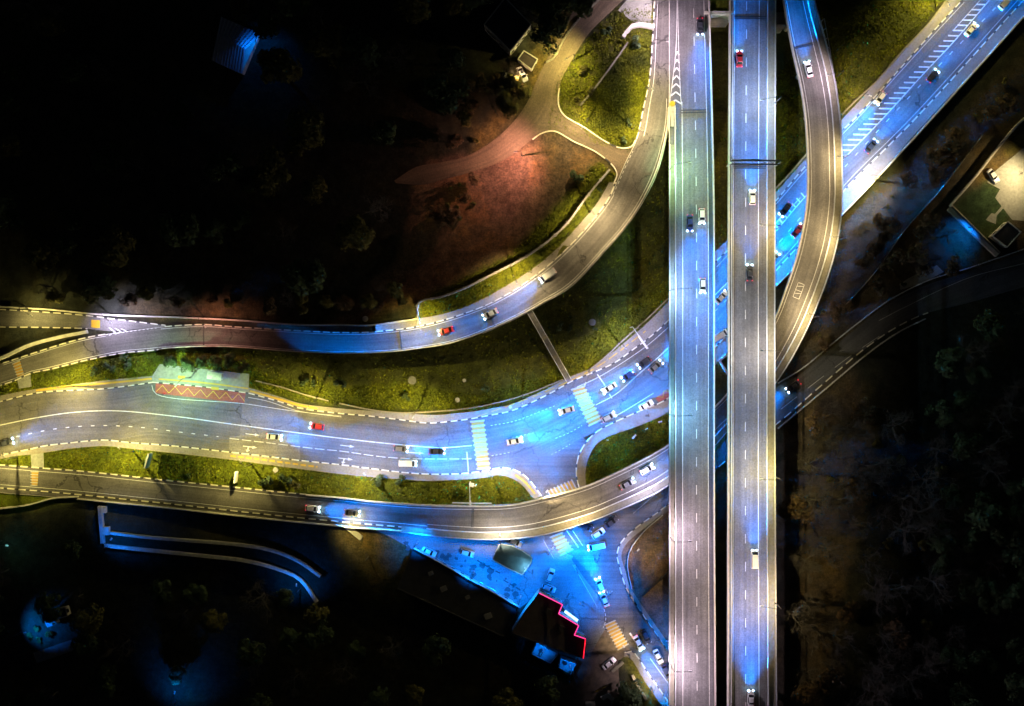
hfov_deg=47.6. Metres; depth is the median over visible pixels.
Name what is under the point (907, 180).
leafy tree
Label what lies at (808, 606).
bare tree
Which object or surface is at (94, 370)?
shrub
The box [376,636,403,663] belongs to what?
bare tree
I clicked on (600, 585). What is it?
moving car
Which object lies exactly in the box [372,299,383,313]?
leafy tree
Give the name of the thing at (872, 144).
moving car
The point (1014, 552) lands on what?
leafy tree
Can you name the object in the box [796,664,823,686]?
bare tree
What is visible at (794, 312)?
access ramp
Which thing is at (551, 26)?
leafy tree
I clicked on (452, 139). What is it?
leafy tree
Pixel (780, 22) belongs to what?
abutment block
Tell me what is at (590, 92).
shrub
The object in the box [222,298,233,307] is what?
leafy tree
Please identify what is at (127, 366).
shrub
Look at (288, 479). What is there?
shrub
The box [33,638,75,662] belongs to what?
garden terrace
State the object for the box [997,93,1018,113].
leafy tree
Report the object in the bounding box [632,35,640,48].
shrub
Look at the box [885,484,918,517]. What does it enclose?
bare tree
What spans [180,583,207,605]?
leafy tree
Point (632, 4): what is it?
roadside apron
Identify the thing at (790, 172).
drainage wall
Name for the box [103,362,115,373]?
shrub
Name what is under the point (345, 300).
leafy tree
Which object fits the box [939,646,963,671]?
leafy tree
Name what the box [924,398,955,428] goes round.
leafy tree
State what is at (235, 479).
billboard
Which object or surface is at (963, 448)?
leafy tree
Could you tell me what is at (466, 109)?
leafy tree
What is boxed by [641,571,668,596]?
garden fence
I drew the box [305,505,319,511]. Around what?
moving car
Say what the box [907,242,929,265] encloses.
leafy tree
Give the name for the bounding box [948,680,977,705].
leafy tree
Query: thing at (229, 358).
leafy tree
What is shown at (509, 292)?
kerb
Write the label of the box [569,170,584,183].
shrub
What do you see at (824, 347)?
leafy tree
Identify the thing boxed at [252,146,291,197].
leafy tree
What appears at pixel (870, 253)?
leafy tree
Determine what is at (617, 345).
drainage wall
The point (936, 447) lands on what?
bare tree
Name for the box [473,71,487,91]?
leafy tree
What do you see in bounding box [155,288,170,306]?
bare tree
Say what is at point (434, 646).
leafy tree
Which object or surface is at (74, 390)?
kerb
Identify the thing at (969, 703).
leafy tree
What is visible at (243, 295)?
bare tree
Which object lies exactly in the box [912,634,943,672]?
bare tree
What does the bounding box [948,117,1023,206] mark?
compound wall
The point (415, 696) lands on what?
leafy tree
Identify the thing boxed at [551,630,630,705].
parking lot
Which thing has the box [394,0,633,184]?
hill road
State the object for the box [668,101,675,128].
crash cushion
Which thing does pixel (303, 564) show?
terrace wall
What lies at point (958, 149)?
leafy tree
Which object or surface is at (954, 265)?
leafy tree
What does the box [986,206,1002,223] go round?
garden path
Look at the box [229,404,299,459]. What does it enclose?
road patch
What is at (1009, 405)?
bare tree
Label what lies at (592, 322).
well cover
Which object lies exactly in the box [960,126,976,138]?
bare tree
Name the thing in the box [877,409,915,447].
bare tree
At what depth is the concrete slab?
339.40 m
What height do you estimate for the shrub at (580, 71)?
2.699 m
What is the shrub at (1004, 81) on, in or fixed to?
on the ground at (160, 52)
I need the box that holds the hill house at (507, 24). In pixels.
[484,0,530,55]
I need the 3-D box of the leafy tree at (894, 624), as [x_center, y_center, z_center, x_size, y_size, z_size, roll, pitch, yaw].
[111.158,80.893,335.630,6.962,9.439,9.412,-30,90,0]
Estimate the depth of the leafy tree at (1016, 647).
333.54 m
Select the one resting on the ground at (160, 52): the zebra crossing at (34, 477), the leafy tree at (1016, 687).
the leafy tree at (1016, 687)
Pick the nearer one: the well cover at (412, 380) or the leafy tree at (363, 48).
the leafy tree at (363, 48)
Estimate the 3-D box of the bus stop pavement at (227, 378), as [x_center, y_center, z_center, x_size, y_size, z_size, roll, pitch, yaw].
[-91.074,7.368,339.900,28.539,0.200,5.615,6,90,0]
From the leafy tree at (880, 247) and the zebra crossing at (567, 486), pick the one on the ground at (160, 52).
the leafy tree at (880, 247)
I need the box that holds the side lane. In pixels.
[0,310,164,330]
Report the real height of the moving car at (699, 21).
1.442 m
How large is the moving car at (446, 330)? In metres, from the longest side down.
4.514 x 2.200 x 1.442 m
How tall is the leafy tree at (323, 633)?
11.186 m
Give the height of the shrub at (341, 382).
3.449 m
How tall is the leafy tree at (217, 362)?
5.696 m
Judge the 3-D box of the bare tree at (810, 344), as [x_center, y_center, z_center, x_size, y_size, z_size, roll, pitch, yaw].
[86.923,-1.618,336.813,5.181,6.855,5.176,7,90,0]
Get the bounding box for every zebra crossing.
[12,360,30,377]
[30,471,38,485]
[470,419,490,469]
[548,479,576,494]
[550,532,573,555]
[571,385,601,426]
[604,620,628,650]
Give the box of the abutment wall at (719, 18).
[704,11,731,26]
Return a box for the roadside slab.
[900,265,942,289]
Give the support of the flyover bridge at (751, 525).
on the ground at (160, 52)
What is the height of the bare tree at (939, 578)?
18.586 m
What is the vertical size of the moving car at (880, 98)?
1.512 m
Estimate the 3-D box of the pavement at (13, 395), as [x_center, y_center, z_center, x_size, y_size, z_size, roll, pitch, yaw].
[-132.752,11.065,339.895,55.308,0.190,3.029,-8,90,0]
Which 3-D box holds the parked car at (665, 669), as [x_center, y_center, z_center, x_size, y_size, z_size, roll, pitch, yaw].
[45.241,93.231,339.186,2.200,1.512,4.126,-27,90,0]
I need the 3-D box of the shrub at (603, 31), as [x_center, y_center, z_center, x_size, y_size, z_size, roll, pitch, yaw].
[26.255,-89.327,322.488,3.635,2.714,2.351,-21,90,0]
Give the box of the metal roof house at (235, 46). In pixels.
[212,17,259,74]
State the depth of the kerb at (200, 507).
338.61 m
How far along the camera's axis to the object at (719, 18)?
326.97 m
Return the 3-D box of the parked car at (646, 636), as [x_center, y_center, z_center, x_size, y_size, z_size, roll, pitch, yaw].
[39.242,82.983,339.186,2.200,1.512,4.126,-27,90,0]
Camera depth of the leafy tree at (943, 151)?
337.33 m
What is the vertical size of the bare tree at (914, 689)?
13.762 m
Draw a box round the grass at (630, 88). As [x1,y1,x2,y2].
[0,0,942,504]
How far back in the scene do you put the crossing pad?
339.44 m
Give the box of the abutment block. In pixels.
[776,12,785,32]
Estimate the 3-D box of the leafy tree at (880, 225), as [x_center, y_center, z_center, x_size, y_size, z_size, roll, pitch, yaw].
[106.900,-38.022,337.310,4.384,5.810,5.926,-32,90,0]
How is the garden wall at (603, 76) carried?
on the ground at (160, 52)
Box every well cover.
[408,376,415,384]
[589,319,595,325]
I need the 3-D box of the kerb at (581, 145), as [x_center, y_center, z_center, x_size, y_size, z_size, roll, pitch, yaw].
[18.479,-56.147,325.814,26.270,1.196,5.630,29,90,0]
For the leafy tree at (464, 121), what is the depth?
321.85 m
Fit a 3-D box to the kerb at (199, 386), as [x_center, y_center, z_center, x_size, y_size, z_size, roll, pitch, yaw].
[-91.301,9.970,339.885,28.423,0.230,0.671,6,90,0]
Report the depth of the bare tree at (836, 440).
331.83 m
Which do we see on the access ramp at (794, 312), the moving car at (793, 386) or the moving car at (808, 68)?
the moving car at (808, 68)
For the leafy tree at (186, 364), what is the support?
on the ground at (160, 52)
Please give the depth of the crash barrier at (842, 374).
339.25 m
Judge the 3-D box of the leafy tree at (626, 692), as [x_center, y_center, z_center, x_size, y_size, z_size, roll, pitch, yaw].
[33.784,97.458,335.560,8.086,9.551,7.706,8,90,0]
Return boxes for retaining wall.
[416,169,609,323]
[621,22,654,39]
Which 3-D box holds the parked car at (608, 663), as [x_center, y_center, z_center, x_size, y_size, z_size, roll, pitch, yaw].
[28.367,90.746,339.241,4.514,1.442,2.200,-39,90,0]
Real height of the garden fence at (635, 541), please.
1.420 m
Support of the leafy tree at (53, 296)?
on the ground at (160, 52)
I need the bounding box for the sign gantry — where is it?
[726,159,780,166]
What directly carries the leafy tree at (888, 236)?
on the ground at (160, 52)
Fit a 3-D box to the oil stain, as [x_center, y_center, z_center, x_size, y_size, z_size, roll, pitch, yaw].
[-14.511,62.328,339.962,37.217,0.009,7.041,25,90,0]
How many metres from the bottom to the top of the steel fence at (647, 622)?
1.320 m
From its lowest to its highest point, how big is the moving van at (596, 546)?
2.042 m
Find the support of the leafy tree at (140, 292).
on the ground at (160, 52)
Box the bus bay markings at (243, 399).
[156,385,668,399]
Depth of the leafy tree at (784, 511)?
332.80 m
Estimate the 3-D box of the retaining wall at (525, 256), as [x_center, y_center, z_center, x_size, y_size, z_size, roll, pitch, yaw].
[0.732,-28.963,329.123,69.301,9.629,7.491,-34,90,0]
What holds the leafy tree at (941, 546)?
on the ground at (160, 52)
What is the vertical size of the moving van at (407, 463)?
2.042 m
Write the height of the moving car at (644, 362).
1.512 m
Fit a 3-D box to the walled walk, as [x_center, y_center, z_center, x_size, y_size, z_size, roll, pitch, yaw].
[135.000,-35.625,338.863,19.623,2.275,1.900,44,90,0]
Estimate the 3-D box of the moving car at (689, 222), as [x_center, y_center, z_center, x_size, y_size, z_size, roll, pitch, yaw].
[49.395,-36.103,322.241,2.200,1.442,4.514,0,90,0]
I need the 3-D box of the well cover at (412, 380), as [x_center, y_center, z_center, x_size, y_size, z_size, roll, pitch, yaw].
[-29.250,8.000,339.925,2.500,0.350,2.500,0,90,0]
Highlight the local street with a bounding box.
[505,438,668,700]
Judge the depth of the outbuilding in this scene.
337.00 m
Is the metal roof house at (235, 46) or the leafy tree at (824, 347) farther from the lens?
the leafy tree at (824, 347)
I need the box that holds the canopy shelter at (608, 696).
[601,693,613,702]
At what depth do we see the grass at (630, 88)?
339.84 m
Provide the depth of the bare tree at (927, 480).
331.77 m
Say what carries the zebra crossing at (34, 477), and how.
on the access ramp at (794, 312)
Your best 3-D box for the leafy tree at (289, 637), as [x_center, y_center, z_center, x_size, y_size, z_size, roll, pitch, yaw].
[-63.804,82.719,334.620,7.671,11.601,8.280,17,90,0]
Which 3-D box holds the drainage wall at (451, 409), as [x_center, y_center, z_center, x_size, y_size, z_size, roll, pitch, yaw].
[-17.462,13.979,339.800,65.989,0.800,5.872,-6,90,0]
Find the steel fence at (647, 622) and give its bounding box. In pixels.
[625,588,668,652]
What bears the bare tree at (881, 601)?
on the ground at (160, 52)
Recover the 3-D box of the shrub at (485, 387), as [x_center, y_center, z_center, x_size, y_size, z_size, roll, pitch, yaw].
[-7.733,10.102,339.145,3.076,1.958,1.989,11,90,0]
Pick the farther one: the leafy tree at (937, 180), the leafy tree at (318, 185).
the leafy tree at (937, 180)
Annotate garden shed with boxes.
[517,50,537,71]
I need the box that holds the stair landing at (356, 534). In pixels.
[344,527,362,539]
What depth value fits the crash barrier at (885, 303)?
339.25 m
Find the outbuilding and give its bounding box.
[989,221,1021,247]
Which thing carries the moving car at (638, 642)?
on the local street
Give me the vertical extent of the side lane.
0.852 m
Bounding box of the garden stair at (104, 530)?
[97,506,109,543]
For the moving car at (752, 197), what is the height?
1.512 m
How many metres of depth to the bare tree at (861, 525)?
333.49 m
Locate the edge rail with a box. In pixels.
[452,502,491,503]
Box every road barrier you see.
[0,306,416,325]
[0,330,87,359]
[0,496,78,508]
[776,271,790,286]
[841,15,1023,214]
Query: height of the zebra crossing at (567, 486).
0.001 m
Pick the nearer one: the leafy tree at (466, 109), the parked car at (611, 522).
the leafy tree at (466, 109)
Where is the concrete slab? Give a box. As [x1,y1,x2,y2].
[611,661,623,672]
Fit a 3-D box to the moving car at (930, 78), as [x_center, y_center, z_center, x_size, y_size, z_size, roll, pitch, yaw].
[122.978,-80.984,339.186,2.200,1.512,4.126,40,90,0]
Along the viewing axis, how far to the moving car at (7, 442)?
338.88 m
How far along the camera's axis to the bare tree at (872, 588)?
331.36 m
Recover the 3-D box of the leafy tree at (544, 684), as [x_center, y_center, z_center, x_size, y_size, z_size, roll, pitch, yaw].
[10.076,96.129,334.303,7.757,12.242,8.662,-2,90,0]
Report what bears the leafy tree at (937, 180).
on the ground at (160, 52)
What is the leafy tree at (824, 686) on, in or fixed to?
on the ground at (160, 52)
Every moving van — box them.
[399,460,416,466]
[539,268,556,282]
[587,541,605,550]
[751,550,757,568]
[998,0,1011,9]
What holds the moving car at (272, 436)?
on the road patch
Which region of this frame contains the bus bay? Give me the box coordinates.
[155,383,668,402]
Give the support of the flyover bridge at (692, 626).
on the ground at (160, 52)
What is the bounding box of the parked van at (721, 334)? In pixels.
[715,329,726,341]
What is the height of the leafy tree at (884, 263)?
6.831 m
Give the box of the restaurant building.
[511,589,585,658]
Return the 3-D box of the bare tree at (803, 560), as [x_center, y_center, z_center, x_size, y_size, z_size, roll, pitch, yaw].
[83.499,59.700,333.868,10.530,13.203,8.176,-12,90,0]
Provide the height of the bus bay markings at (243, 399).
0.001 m
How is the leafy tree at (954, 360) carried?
on the ground at (160, 52)
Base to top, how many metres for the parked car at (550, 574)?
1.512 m
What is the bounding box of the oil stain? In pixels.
[403,541,518,598]
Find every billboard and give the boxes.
[144,453,152,467]
[233,471,238,482]
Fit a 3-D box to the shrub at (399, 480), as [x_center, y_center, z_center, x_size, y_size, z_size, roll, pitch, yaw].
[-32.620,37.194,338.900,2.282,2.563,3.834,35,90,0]
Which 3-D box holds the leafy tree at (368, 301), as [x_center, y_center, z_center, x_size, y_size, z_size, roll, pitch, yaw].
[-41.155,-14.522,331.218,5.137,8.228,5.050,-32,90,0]
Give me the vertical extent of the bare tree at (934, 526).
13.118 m
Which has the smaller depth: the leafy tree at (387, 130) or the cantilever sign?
the leafy tree at (387, 130)
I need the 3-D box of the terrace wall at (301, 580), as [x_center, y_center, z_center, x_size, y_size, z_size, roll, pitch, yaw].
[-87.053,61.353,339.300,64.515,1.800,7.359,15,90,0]
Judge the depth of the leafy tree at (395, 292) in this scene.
328.28 m
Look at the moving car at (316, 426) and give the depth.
338.71 m
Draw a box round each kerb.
[0,309,165,325]
[0,326,86,328]
[0,349,157,385]
[0,382,151,401]
[0,440,541,495]
[0,464,305,494]
[0,487,401,527]
[3,334,105,363]
[152,382,247,393]
[165,324,369,332]
[249,0,962,423]
[375,182,615,331]
[532,130,617,183]
[557,88,635,148]
[576,0,1023,486]
[617,503,668,651]
[625,651,668,702]
[636,0,654,138]
[715,312,927,469]
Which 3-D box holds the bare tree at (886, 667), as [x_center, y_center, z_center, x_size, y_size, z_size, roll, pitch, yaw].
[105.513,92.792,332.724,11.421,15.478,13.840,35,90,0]
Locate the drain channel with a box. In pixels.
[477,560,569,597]
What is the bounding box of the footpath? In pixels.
[17,376,43,467]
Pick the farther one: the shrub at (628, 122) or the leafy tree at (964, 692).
the leafy tree at (964, 692)
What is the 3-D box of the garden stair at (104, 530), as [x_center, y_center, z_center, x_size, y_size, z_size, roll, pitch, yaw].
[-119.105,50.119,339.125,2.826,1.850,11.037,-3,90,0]
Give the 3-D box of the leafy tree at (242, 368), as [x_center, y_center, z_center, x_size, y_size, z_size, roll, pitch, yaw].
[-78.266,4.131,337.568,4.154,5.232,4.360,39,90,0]
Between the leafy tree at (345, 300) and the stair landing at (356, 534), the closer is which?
the leafy tree at (345, 300)
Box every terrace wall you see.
[104,544,318,602]
[110,531,320,576]
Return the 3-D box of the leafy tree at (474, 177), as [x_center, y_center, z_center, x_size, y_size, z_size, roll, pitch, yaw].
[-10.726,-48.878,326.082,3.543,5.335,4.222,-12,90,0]
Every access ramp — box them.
[0,0,668,384]
[0,0,842,539]
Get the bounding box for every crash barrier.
[778,249,1023,383]
[778,318,925,428]
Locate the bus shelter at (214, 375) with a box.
[207,371,222,380]
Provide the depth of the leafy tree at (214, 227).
328.75 m
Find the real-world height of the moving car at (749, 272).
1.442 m
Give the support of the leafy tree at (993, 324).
on the ground at (160, 52)
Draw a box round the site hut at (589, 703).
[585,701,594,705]
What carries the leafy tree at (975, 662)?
on the ground at (160, 52)
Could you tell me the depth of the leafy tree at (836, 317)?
336.04 m
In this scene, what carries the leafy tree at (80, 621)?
on the ground at (160, 52)
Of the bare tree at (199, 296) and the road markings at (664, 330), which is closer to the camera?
the bare tree at (199, 296)
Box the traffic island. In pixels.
[572,556,600,598]
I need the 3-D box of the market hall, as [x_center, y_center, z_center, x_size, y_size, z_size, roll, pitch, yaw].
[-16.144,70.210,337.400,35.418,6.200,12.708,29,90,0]
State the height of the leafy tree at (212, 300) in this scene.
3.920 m
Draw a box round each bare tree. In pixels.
[22,271,60,305]
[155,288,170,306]
[194,292,202,301]
[236,291,249,304]
[236,579,280,624]
[360,194,395,222]
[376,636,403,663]
[489,104,500,118]
[503,62,518,75]
[777,596,814,639]
[784,547,820,574]
[791,481,833,519]
[792,590,824,621]
[794,450,829,491]
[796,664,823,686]
[799,347,816,363]
[803,619,838,653]
[806,340,820,354]
[806,416,838,450]
[809,318,819,331]
[815,477,857,526]
[819,652,847,687]
[821,424,855,464]
[822,620,862,659]
[828,469,862,506]
[834,412,874,449]
[845,509,874,540]
[846,544,884,581]
[848,446,891,488]
[849,224,863,238]
[852,655,893,703]
[858,573,889,600]
[858,672,896,705]
[859,222,875,237]
[859,651,902,695]
[861,254,873,266]
[865,584,896,617]
[865,621,908,658]
[870,570,913,613]
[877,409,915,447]
[879,677,908,702]
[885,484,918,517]
[888,511,930,554]
[890,201,909,220]
[898,661,927,701]
[901,576,928,599]
[903,492,941,530]
[906,460,958,502]
[912,560,968,609]
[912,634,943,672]
[916,649,953,682]
[918,508,953,542]
[919,177,937,193]
[922,160,934,168]
[922,229,946,251]
[923,428,960,467]
[926,252,942,268]
[939,228,957,243]
[949,329,993,371]
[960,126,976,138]
[967,138,978,150]
[967,247,987,269]
[968,431,1013,473]
[973,451,1010,491]
[979,93,995,107]
[981,404,1013,436]
[993,385,1023,422]
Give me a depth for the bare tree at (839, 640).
331.62 m
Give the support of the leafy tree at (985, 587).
on the ground at (160, 52)
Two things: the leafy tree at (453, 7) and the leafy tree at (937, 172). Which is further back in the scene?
the leafy tree at (937, 172)
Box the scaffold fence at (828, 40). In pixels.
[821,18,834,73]
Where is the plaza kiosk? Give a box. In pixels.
[492,543,531,574]
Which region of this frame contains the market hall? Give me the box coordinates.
[397,546,519,636]
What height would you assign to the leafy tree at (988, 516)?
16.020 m
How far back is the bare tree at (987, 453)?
332.13 m
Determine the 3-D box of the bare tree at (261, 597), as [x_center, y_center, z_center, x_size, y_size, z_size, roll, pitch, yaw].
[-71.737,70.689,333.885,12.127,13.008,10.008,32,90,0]
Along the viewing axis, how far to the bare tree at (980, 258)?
336.38 m
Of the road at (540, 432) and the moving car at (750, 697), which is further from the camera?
the road at (540, 432)
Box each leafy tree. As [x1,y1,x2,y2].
[20,235,61,272]
[33,591,62,624]
[45,288,65,303]
[59,540,82,560]
[69,603,103,635]
[77,268,118,303]
[86,662,116,700]
[92,223,136,269]
[94,289,114,300]
[117,291,139,307]
[135,286,153,301]
[148,579,172,605]
[154,209,199,247]
[162,355,177,367]
[168,665,186,684]
[170,296,185,308]
[180,357,196,372]
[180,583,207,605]
[194,355,207,368]
[199,609,228,633]
[201,218,227,244]
[203,149,242,181]
[206,294,218,303]
[207,355,223,370]
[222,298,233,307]
[222,352,239,368]
[235,359,250,373]
[235,638,265,666]
[242,692,275,705]
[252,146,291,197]
[256,47,302,83]
[262,296,276,315]
[276,588,293,609]
[277,627,303,656]
[279,258,326,296]
[283,106,325,150]
[295,291,308,305]
[297,305,308,314]
[300,616,335,650]
[301,175,327,205]
[303,603,329,623]
[317,295,333,308]
[333,295,353,310]
[334,24,380,70]
[334,214,375,251]
[346,640,366,659]
[359,293,377,309]
[361,685,390,705]
[370,120,396,144]
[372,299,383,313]
[385,281,403,298]
[392,0,431,23]
[397,297,408,305]
[404,684,424,705]
[422,633,451,666]
[423,70,469,114]
[427,205,446,221]
[436,44,465,74]
[436,213,448,227]
[443,0,471,16]
[445,133,463,148]
[445,207,460,219]
[446,218,456,227]
[455,78,475,100]
[456,99,473,119]
[457,192,470,203]
[458,111,472,127]
[465,98,479,109]
[467,172,479,185]
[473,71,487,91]
[491,687,524,705]
[495,90,512,112]
[501,101,518,118]
[502,73,522,93]
[506,82,523,101]
[516,83,531,100]
[529,15,565,55]
[533,675,560,704]
[535,0,569,36]
[561,670,574,683]
[563,0,593,18]
[615,678,643,704]
[776,494,807,521]
[788,681,822,705]
[792,499,814,523]
[805,410,828,436]
[810,664,843,699]
[817,338,829,352]
[829,309,840,322]
[830,299,839,311]
[836,297,855,313]
[836,599,860,623]
[855,259,868,269]
[866,242,878,258]
[868,276,887,297]
[873,212,888,232]
[873,241,884,253]
[877,256,897,272]
[878,230,893,242]
[882,616,912,649]
[885,216,901,231]
[900,169,918,188]
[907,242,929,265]
[915,264,934,277]
[919,213,947,233]
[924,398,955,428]
[926,147,940,161]
[926,523,961,554]
[927,160,948,178]
[929,175,939,187]
[931,552,955,577]
[934,346,967,378]
[939,146,952,156]
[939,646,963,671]
[944,127,963,144]
[944,255,961,277]
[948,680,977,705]
[952,140,972,155]
[952,431,985,460]
[953,390,979,413]
[954,699,982,705]
[955,649,985,675]
[959,526,983,553]
[964,361,993,384]
[964,491,1009,532]
[973,308,1007,342]
[975,576,1001,597]
[977,592,1003,614]
[982,104,997,121]
[995,581,1023,612]
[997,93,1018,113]
[1002,535,1023,567]
[1003,478,1023,506]
[1003,672,1023,705]
[1005,637,1023,664]
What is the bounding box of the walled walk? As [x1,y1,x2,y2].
[947,205,1000,256]
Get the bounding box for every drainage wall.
[256,380,328,400]
[339,379,562,413]
[587,298,668,371]
[776,154,805,188]
[841,0,947,114]
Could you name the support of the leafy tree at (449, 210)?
on the ground at (160, 52)
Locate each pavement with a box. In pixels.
[0,376,151,400]
[0,441,539,498]
[152,364,248,392]
[249,0,960,421]
[375,182,614,330]
[375,530,604,655]
[577,1,1023,486]
[618,505,668,650]
[624,651,668,705]
[988,148,1023,220]
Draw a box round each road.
[0,0,1021,473]
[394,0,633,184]
[661,253,1023,508]
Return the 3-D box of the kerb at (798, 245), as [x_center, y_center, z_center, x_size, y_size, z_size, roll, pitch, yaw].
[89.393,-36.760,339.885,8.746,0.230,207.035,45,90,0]
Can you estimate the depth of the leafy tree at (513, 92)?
320.94 m
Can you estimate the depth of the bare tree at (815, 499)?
330.39 m
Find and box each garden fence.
[627,515,662,588]
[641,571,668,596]
[846,136,981,303]
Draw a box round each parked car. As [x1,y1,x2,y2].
[422,546,436,556]
[460,548,474,557]
[508,539,522,546]
[516,66,527,82]
[541,583,555,592]
[546,568,554,582]
[580,523,593,531]
[591,527,605,538]
[602,656,616,669]
[604,516,618,528]
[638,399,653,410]
[641,629,651,643]
[653,648,663,663]
[661,664,668,678]
[987,168,999,183]
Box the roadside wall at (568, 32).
[546,0,598,62]
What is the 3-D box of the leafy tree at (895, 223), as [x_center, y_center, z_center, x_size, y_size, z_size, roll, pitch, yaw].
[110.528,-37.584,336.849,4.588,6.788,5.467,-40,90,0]
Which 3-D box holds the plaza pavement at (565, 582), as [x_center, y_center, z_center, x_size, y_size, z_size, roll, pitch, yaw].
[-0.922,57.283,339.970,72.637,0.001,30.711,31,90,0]
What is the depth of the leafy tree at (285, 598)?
333.97 m
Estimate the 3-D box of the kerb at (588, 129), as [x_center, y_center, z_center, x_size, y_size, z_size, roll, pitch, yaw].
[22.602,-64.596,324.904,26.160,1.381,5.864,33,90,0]
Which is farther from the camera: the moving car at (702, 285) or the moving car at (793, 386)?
the moving car at (793, 386)
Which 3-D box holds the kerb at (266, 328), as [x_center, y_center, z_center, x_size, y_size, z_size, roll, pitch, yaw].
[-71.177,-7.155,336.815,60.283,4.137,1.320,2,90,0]
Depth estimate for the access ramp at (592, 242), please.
331.56 m
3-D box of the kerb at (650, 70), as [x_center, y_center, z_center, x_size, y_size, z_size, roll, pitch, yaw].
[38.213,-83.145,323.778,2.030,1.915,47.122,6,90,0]
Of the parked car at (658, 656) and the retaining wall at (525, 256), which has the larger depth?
the parked car at (658, 656)
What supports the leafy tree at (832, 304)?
on the ground at (160, 52)
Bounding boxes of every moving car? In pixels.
[0,438,13,446]
[266,433,281,440]
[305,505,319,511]
[310,422,323,429]
[344,509,359,516]
[394,445,407,452]
[429,448,444,454]
[438,326,453,335]
[483,308,498,319]
[507,437,522,444]
[559,406,574,414]
[595,577,604,591]
[599,591,609,606]
[601,411,615,422]
[602,382,616,393]
[619,478,635,489]
[621,370,634,380]
[632,635,643,650]
[637,356,650,368]
[640,463,653,474]
[648,360,662,373]
[686,215,692,230]
[696,18,702,34]
[698,209,704,223]
[699,278,706,292]
[715,290,726,304]
[736,51,743,66]
[746,265,753,280]
[747,690,754,705]
[749,190,755,204]
[779,202,791,216]
[785,380,800,392]
[791,223,802,237]
[804,61,812,77]
[864,139,877,153]
[874,91,886,104]
[926,69,938,82]
[964,22,977,36]
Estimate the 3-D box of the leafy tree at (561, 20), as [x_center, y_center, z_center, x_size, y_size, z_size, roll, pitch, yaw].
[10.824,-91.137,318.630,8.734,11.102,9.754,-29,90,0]
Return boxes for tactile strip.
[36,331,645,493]
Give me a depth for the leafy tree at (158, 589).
331.91 m
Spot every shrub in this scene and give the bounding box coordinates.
[45,631,52,636]
[90,366,97,376]
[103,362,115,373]
[119,354,131,370]
[257,476,272,485]
[277,473,291,485]
[288,480,300,489]
[299,378,308,385]
[333,378,346,387]
[374,473,383,486]
[394,474,405,484]
[480,384,489,390]
[555,321,563,330]
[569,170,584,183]
[574,96,580,105]
[577,65,585,74]
[586,86,594,95]
[600,26,611,34]
[626,118,631,126]
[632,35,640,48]
[826,475,834,482]
[917,540,926,550]
[1001,77,1007,84]
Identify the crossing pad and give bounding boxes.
[91,320,99,327]
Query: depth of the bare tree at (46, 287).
332.72 m
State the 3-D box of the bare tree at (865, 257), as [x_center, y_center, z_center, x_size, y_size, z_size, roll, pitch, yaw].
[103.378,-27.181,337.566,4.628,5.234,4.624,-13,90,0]
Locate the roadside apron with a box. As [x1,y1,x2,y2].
[618,0,651,23]
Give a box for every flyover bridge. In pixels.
[668,0,715,705]
[727,0,776,705]
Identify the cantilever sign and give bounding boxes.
[630,327,647,348]
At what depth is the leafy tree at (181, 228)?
325.37 m
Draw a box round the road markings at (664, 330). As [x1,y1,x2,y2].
[0,0,1023,682]
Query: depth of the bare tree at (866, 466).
331.93 m
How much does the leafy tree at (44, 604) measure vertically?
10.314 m
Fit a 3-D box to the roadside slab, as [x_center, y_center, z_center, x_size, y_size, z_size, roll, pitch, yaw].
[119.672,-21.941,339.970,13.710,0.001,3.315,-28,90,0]
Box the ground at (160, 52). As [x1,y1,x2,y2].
[0,0,1023,705]
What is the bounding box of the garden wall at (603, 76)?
[580,41,628,105]
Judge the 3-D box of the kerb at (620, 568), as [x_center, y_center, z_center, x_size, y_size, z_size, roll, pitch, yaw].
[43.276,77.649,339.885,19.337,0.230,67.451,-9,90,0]
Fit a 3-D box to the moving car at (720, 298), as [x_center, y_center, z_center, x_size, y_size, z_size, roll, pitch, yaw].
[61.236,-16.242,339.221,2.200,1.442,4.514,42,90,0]
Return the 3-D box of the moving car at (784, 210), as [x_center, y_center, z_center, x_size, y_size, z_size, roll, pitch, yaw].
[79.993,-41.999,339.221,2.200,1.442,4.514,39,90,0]
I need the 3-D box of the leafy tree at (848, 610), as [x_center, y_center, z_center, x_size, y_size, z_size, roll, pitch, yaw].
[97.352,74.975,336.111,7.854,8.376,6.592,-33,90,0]
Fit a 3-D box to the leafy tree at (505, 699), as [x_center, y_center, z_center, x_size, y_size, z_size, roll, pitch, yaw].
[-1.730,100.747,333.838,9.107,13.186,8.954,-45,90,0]
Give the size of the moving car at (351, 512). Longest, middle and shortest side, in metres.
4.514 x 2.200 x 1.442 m
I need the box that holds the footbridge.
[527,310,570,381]
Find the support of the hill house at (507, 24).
on the ground at (160, 52)
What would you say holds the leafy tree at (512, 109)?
on the ground at (160, 52)
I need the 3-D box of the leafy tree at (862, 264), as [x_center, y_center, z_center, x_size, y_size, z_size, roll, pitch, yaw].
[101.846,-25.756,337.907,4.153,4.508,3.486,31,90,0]

